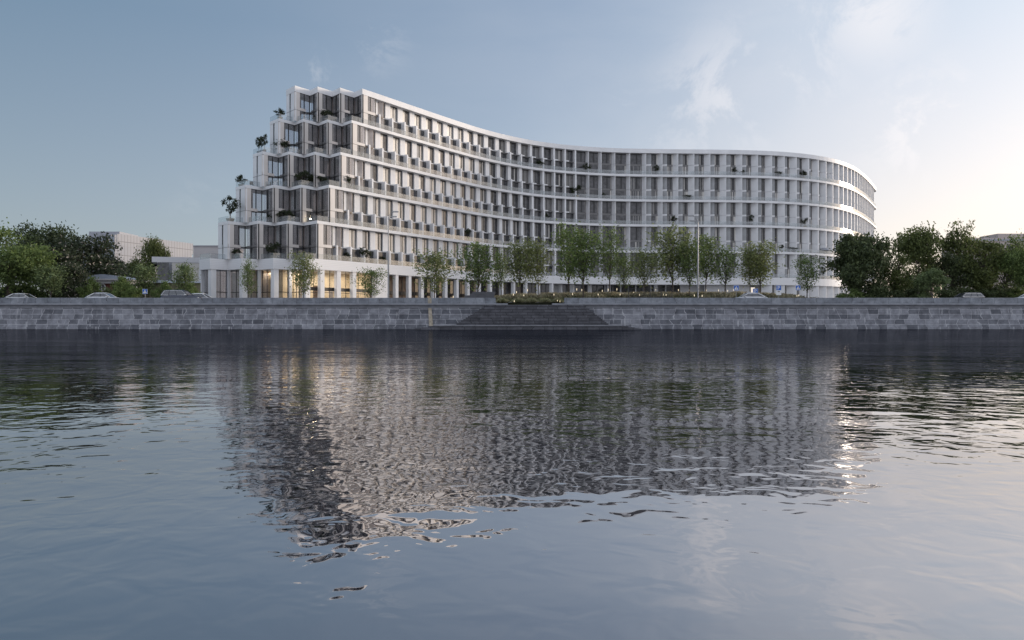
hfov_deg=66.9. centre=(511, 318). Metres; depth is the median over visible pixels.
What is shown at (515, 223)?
window
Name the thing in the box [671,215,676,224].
potted plant
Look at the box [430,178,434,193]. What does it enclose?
window
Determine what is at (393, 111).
window
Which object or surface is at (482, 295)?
stone plinth
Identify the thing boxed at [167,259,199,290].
young tree
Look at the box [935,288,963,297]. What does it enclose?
bush
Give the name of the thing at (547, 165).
balcony door
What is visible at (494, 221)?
window
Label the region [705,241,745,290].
young tree
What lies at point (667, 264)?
young tree
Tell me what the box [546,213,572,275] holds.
balcony door
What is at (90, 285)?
bush
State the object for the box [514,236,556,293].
young tree
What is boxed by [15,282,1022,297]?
undergrowth
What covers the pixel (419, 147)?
window
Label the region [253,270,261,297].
shop window
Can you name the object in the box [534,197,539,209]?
window
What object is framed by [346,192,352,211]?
window
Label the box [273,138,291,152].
potted plant
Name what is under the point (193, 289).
bush
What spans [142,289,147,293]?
road sign
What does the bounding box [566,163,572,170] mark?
balcony door
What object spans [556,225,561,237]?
window
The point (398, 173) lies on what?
window
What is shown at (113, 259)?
chestnut tree
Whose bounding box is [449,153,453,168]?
window
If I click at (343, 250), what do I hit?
balcony door
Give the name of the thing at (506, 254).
window
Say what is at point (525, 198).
window
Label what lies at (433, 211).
window
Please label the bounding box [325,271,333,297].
shop window
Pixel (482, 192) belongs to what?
window
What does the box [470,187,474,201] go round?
window
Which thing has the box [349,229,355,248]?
window
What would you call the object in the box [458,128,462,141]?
window
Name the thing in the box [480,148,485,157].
balcony door
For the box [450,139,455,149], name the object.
balcony door
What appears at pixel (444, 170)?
balcony door
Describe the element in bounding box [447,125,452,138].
window
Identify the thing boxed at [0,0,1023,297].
sky
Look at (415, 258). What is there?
balcony door
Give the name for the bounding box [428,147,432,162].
window
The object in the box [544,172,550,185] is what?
window
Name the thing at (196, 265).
pale window
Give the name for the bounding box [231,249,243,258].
potted plant
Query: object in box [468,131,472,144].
window
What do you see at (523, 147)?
window
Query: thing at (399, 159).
balcony door
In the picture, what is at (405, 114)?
window
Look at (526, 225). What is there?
window
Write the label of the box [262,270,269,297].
shop window
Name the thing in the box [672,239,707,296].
young tree
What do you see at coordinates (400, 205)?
window
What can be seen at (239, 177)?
potted plant
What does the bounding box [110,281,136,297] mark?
bush
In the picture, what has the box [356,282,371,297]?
shop window
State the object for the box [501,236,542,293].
young tree
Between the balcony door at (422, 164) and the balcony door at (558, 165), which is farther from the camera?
the balcony door at (558, 165)
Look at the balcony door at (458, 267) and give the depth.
176.84 m
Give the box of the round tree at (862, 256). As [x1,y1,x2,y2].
[820,228,902,297]
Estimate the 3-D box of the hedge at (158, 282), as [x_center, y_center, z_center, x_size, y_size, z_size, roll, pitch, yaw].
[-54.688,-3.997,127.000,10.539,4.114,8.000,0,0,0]
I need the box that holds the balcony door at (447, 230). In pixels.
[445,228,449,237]
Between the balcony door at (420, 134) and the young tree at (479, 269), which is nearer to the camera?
the young tree at (479, 269)
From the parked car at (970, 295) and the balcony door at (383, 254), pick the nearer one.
the parked car at (970, 295)
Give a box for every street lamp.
[388,211,398,297]
[688,215,698,297]
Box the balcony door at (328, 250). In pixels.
[325,248,329,259]
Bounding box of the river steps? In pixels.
[415,305,640,329]
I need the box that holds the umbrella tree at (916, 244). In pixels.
[889,220,951,293]
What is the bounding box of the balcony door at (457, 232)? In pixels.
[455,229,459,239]
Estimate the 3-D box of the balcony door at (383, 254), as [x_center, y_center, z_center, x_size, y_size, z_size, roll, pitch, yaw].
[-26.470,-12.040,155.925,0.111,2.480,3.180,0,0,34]
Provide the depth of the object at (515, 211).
192.45 m
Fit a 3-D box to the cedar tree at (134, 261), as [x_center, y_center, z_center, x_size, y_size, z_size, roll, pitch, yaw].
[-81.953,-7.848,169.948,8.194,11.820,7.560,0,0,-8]
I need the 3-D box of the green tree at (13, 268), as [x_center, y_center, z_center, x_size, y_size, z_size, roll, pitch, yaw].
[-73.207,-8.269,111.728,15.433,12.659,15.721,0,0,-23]
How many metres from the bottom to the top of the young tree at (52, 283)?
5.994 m
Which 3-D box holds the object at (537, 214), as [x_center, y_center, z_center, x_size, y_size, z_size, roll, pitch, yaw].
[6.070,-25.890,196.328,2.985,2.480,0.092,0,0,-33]
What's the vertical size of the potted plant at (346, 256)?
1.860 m
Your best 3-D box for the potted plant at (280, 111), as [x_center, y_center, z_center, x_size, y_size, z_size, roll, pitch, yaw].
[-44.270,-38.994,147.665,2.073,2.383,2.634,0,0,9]
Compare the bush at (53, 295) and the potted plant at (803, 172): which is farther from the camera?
the potted plant at (803, 172)
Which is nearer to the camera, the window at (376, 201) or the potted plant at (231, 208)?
the potted plant at (231, 208)
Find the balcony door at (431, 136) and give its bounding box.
[429,133,434,143]
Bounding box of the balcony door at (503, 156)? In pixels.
[501,153,505,161]
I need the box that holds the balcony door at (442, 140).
[440,136,445,146]
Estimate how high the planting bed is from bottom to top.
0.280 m
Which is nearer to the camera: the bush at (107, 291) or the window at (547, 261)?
the bush at (107, 291)
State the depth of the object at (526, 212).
194.60 m
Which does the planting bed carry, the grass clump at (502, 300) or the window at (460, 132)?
the grass clump at (502, 300)
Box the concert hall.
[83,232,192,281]
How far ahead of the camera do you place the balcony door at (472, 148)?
181.26 m
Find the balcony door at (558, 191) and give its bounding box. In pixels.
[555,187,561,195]
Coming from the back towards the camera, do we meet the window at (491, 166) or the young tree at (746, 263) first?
the window at (491, 166)
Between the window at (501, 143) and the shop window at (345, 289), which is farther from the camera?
the window at (501, 143)
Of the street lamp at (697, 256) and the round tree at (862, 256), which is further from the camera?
the round tree at (862, 256)
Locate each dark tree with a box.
[3,215,83,292]
[977,237,1023,289]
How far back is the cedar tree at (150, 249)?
170.35 m
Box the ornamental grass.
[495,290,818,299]
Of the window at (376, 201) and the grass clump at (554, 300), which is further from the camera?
the window at (376, 201)
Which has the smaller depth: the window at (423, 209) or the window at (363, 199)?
the window at (363, 199)
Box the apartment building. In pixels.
[199,86,875,297]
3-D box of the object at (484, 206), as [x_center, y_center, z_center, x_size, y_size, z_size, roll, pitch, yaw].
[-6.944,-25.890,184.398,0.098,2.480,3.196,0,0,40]
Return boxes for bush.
[0,286,23,297]
[14,282,48,297]
[48,290,66,297]
[75,275,105,297]
[104,288,111,292]
[105,275,141,297]
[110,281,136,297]
[149,279,173,297]
[176,282,201,293]
[835,288,866,297]
[855,284,891,297]
[888,286,920,297]
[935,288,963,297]
[957,287,998,297]
[986,285,1015,297]
[1004,287,1023,297]
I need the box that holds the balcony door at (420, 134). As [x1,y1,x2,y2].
[417,129,423,140]
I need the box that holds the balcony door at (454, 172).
[452,169,456,179]
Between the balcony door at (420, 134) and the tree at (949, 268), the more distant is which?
the balcony door at (420, 134)
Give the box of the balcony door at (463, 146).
[461,143,465,152]
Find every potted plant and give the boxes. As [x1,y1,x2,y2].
[220,195,240,220]
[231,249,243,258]
[235,174,247,185]
[257,136,264,151]
[260,134,267,151]
[265,242,280,257]
[273,107,285,118]
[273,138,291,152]
[276,209,286,221]
[283,209,294,220]
[292,170,312,184]
[306,175,313,186]
[316,176,328,186]
[320,109,333,119]
[343,252,350,260]
[359,248,372,262]
[379,256,385,263]
[464,229,471,240]
[535,160,544,167]
[570,185,581,196]
[581,162,591,171]
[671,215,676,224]
[799,170,806,178]
[801,218,807,226]
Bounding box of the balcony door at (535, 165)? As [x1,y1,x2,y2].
[533,159,539,167]
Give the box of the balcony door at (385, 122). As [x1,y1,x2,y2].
[383,119,388,130]
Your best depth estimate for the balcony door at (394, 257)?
159.33 m
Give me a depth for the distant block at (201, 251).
260.00 m
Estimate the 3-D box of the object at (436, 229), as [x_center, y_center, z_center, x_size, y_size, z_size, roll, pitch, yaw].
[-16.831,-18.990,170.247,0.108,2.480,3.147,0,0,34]
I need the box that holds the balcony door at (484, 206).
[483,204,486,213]
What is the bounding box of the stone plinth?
[460,292,494,297]
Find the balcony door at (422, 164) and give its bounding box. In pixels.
[420,161,425,171]
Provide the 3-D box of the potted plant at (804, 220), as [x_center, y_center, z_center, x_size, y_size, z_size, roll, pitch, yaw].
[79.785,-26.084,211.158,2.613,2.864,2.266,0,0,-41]
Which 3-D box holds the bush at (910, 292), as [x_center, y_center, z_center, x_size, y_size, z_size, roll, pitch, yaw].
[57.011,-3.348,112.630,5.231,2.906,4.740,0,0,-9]
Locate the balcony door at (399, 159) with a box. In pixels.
[396,155,402,166]
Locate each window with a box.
[157,263,168,280]
[172,263,207,294]
[219,270,231,297]
[232,270,238,297]
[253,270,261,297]
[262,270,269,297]
[282,269,292,297]
[310,270,317,297]
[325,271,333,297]
[335,227,341,246]
[341,272,349,297]
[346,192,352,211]
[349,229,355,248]
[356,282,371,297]
[357,161,363,178]
[360,195,366,214]
[362,230,368,249]
[370,164,376,181]
[373,197,379,216]
[375,232,381,250]
[381,134,386,150]
[383,167,389,183]
[386,200,391,217]
[389,234,393,252]
[390,106,396,121]
[393,137,398,153]
[396,170,401,186]
[398,202,403,219]
[400,235,405,253]
[403,110,408,125]
[405,140,410,157]
[407,172,412,188]
[409,204,414,221]
[411,237,416,254]
[414,114,419,128]
[417,144,422,159]
[419,175,423,190]
[421,206,425,223]
[422,238,427,255]
[426,118,431,132]
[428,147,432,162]
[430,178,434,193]
[431,208,436,224]
[433,240,437,255]
[437,121,441,135]
[439,150,443,165]
[440,180,444,195]
[442,210,446,226]
[443,241,447,257]
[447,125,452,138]
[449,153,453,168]
[450,182,454,197]
[452,212,456,227]
[453,242,457,257]
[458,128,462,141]
[459,155,463,170]
[460,185,464,199]
[461,213,465,229]
[462,243,466,259]
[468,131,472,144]
[469,158,473,172]
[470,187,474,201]
[471,215,475,230]
[478,134,482,146]
[479,161,483,175]
[480,189,485,202]
[481,217,486,232]
[488,137,493,149]
[489,163,494,177]
[491,191,495,204]
[492,218,496,233]
[493,247,497,260]
[499,140,504,151]
[500,165,505,179]
[501,193,506,206]
[502,220,507,234]
[503,248,508,262]
[510,142,515,154]
[511,167,516,180]
[512,194,517,207]
[513,221,518,235]
[521,144,527,155]
[522,169,527,182]
[523,196,528,208]
[523,222,529,236]
[532,146,538,157]
[533,171,539,183]
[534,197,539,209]
[534,223,540,237]
[544,148,550,159]
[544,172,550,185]
[545,198,551,210]
[545,224,551,237]
[546,251,551,264]
[555,149,561,160]
[555,173,561,185]
[556,199,561,211]
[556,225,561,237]
[556,251,561,265]
[566,150,572,161]
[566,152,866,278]
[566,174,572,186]
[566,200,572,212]
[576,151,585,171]
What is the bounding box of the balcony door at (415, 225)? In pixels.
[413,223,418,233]
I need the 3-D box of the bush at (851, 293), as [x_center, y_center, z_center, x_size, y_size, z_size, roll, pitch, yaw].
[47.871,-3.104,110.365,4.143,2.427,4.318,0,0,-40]
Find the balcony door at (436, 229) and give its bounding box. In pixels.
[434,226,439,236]
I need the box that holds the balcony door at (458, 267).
[456,261,460,269]
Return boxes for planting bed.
[508,303,551,304]
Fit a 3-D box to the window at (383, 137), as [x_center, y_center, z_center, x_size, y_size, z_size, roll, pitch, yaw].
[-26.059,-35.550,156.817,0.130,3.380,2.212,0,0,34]
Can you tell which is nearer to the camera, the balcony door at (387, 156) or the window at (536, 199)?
the balcony door at (387, 156)
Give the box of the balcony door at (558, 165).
[555,161,561,169]
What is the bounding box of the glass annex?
[152,257,225,297]
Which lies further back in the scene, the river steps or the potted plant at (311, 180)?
the potted plant at (311, 180)
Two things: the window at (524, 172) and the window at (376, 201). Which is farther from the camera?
the window at (524, 172)
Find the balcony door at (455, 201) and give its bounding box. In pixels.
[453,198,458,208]
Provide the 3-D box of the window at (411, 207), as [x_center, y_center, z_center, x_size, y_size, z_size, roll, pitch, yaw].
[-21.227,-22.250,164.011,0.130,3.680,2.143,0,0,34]
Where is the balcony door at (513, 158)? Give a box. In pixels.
[511,155,516,163]
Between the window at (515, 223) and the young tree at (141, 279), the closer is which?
the young tree at (141, 279)
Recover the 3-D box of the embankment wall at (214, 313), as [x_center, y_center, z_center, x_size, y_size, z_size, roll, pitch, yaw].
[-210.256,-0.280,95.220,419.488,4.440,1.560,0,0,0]
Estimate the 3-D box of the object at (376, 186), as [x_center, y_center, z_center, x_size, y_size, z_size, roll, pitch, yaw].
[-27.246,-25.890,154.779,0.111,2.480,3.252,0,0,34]
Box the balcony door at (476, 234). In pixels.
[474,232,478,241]
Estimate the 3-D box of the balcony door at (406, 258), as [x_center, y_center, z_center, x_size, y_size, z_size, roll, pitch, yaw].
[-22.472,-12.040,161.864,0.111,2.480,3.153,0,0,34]
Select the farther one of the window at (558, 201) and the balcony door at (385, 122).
the window at (558, 201)
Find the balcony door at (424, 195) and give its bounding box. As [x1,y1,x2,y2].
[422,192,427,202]
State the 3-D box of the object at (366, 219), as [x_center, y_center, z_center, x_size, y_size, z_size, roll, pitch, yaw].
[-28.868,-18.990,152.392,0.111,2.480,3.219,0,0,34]
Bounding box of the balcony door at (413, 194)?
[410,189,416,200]
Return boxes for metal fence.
[628,288,671,297]
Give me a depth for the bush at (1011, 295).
116.07 m
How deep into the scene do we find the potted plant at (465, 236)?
178.21 m
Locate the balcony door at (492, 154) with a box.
[490,151,495,159]
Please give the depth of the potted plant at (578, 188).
200.46 m
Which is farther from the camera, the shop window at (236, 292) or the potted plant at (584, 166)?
the potted plant at (584, 166)
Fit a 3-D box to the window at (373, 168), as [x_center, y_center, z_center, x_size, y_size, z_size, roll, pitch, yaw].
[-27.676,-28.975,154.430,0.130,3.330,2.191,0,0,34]
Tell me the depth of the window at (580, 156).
201.86 m
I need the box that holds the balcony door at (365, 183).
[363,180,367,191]
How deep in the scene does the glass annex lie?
166.72 m
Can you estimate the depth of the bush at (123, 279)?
116.14 m
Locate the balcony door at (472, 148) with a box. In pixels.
[470,145,475,155]
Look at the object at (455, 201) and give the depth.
176.13 m
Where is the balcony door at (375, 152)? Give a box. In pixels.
[373,149,378,160]
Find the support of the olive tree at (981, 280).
on the ground
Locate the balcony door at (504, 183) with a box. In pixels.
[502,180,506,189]
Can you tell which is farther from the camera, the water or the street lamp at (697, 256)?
the street lamp at (697, 256)
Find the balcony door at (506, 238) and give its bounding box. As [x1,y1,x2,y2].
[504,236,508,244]
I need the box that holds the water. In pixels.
[0,329,1023,639]
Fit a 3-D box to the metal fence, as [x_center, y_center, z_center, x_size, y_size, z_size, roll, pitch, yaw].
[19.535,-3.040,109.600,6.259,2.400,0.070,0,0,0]
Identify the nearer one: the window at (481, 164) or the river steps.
the river steps
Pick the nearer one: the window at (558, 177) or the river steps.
the river steps
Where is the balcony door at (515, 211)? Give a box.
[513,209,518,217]
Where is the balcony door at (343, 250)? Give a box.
[341,248,346,260]
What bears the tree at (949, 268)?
on the ground
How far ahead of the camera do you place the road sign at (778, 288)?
108.19 m
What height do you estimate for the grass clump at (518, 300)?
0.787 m
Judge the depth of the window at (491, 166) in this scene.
186.74 m
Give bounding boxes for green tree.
[0,217,62,296]
[993,229,1023,294]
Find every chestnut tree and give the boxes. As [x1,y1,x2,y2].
[31,231,133,295]
[39,259,101,297]
[88,253,132,276]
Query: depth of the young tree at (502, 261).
116.97 m
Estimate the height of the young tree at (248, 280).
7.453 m
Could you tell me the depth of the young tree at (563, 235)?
114.53 m
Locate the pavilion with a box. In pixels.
[82,274,138,292]
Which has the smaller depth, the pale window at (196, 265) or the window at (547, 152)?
the pale window at (196, 265)
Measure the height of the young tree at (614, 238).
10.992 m
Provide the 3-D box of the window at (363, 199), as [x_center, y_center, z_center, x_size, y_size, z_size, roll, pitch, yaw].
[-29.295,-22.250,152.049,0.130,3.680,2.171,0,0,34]
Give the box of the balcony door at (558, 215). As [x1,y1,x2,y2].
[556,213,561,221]
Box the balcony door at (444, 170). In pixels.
[442,167,446,176]
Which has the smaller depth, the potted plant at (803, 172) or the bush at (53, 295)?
the bush at (53, 295)
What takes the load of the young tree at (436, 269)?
on the ground
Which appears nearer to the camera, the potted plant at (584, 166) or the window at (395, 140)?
the window at (395, 140)
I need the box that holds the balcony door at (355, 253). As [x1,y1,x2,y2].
[352,249,360,261]
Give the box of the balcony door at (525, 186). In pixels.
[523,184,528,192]
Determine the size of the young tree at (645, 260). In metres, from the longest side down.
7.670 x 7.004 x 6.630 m
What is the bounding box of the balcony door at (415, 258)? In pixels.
[414,256,419,266]
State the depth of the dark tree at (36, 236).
126.73 m
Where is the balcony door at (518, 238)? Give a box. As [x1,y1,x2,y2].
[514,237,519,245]
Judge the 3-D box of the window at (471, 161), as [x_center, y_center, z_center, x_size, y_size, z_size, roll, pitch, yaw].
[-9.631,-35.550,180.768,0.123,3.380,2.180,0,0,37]
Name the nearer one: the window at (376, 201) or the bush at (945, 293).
the bush at (945, 293)
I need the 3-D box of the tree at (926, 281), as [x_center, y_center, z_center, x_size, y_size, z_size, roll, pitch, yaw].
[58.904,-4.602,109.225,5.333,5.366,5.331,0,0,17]
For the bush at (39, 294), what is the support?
on the ground
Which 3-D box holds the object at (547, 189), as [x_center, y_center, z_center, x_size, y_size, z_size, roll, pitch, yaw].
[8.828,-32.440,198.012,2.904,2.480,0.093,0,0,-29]
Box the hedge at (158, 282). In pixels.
[137,280,200,297]
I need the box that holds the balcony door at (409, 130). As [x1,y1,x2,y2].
[406,126,412,137]
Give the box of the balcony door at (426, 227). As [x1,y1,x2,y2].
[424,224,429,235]
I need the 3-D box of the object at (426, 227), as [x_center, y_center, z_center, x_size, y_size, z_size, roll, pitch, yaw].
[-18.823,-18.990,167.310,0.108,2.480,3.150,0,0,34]
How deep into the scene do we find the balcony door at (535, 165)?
196.22 m
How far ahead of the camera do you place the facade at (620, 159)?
205.39 m
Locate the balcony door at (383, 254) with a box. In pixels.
[379,252,385,263]
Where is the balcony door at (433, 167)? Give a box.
[431,164,436,174]
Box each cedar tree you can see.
[122,255,156,279]
[133,233,172,281]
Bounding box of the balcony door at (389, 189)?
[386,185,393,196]
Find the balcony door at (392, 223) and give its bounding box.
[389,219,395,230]
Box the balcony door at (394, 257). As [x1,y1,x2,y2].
[391,253,397,264]
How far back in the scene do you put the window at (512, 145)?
191.87 m
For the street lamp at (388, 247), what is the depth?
104.41 m
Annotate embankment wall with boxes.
[0,298,507,328]
[552,298,1023,328]
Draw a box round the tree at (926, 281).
[909,266,950,297]
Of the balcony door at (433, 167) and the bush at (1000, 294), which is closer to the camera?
the bush at (1000, 294)
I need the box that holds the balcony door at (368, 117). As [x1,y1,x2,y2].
[368,117,372,125]
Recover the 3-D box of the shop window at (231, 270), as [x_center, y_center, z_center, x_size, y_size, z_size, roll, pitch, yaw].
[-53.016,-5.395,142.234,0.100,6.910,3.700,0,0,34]
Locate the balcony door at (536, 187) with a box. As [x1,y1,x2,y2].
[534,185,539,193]
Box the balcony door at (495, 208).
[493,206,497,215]
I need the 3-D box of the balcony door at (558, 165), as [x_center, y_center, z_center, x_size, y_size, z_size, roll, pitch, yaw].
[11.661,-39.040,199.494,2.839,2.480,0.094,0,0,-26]
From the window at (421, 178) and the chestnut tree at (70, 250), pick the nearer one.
the chestnut tree at (70, 250)
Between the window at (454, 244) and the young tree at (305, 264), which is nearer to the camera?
the young tree at (305, 264)
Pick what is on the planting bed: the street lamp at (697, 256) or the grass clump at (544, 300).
the grass clump at (544, 300)
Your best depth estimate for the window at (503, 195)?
189.77 m
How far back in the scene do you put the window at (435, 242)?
170.52 m
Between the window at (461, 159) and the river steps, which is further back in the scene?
the window at (461, 159)
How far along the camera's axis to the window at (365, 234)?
152.60 m
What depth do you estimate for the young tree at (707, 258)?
114.78 m
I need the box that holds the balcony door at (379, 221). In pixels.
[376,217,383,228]
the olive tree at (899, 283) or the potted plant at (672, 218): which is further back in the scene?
the potted plant at (672, 218)
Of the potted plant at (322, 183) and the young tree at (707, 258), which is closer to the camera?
the young tree at (707, 258)
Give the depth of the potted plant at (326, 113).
148.56 m
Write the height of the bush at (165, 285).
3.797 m
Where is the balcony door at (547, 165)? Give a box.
[544,160,550,168]
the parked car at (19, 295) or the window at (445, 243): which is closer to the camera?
the parked car at (19, 295)
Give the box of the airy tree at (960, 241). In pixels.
[935,218,981,286]
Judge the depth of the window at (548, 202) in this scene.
198.34 m
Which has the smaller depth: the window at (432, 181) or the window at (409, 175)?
the window at (409, 175)
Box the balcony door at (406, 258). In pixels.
[403,254,409,265]
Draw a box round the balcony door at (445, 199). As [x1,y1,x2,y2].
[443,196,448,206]
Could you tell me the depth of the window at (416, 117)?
165.56 m
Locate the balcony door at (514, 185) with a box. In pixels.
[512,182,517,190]
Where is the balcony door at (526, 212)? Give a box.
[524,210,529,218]
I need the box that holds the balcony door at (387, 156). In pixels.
[384,152,390,163]
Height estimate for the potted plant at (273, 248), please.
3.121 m
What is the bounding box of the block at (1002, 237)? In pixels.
[942,234,1023,290]
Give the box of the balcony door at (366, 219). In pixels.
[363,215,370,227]
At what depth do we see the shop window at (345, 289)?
148.08 m
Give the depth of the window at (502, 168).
189.49 m
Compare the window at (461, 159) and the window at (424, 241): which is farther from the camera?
the window at (461, 159)
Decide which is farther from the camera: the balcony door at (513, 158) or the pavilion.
the balcony door at (513, 158)
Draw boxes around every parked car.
[6,293,35,297]
[85,292,118,297]
[160,290,201,297]
[192,293,211,297]
[736,292,767,297]
[952,292,984,297]
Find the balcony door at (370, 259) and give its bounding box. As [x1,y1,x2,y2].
[366,251,373,262]
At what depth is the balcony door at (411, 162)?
163.67 m
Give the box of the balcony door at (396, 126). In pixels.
[393,122,400,133]
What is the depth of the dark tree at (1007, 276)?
122.28 m
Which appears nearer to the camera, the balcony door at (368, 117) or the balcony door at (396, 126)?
the balcony door at (368, 117)
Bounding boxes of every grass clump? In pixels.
[496,297,509,302]
[511,298,526,302]
[524,298,538,302]
[538,298,551,302]
[551,298,563,302]
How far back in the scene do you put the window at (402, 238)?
161.84 m
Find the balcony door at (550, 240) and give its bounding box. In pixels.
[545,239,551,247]
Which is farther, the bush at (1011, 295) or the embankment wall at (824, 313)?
the bush at (1011, 295)
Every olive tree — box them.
[876,251,913,297]
[900,255,947,296]
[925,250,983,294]
[954,235,1015,290]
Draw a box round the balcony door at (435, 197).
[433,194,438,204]
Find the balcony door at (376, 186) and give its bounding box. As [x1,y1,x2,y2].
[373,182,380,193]
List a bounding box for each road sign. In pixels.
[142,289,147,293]
[776,285,780,297]
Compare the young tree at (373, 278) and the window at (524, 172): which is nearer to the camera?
the young tree at (373, 278)
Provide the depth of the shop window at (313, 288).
141.54 m
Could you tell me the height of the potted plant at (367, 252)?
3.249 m
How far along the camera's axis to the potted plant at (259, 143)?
146.75 m
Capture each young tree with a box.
[25,262,72,297]
[127,260,164,297]
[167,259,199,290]
[237,258,257,297]
[284,250,322,297]
[347,266,393,297]
[407,246,459,297]
[448,241,501,291]
[491,245,512,295]
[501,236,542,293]
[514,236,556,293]
[548,219,584,291]
[555,221,616,297]
[586,222,633,291]
[612,253,639,293]
[622,245,664,293]
[642,222,711,292]
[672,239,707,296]
[688,230,723,291]
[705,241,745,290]
[735,241,767,291]
[738,237,785,291]
[791,251,825,297]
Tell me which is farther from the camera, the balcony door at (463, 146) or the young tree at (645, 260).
the balcony door at (463, 146)
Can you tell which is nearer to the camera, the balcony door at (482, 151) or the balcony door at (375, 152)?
the balcony door at (375, 152)
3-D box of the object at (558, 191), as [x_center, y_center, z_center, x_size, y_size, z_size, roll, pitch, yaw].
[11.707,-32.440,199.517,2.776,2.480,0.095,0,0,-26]
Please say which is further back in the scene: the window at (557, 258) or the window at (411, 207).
the window at (557, 258)
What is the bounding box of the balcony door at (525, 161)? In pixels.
[522,157,528,165]
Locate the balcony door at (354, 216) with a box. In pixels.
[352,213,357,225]
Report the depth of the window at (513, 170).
192.05 m
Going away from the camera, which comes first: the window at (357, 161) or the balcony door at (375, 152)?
the window at (357, 161)
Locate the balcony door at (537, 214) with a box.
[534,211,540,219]
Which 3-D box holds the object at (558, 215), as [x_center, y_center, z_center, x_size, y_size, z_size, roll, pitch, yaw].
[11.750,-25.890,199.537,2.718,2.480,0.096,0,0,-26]
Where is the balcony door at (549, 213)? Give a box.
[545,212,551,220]
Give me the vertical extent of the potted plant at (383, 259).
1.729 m
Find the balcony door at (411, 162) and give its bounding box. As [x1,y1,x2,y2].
[408,158,414,169]
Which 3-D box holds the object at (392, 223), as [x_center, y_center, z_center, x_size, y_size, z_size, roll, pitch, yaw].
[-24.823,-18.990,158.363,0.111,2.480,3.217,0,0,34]
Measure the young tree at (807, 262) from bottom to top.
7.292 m
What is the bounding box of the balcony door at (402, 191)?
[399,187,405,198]
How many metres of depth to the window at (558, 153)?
199.70 m
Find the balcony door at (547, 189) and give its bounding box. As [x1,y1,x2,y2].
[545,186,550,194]
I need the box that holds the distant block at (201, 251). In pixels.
[193,245,244,259]
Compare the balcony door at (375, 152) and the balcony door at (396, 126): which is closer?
the balcony door at (375, 152)

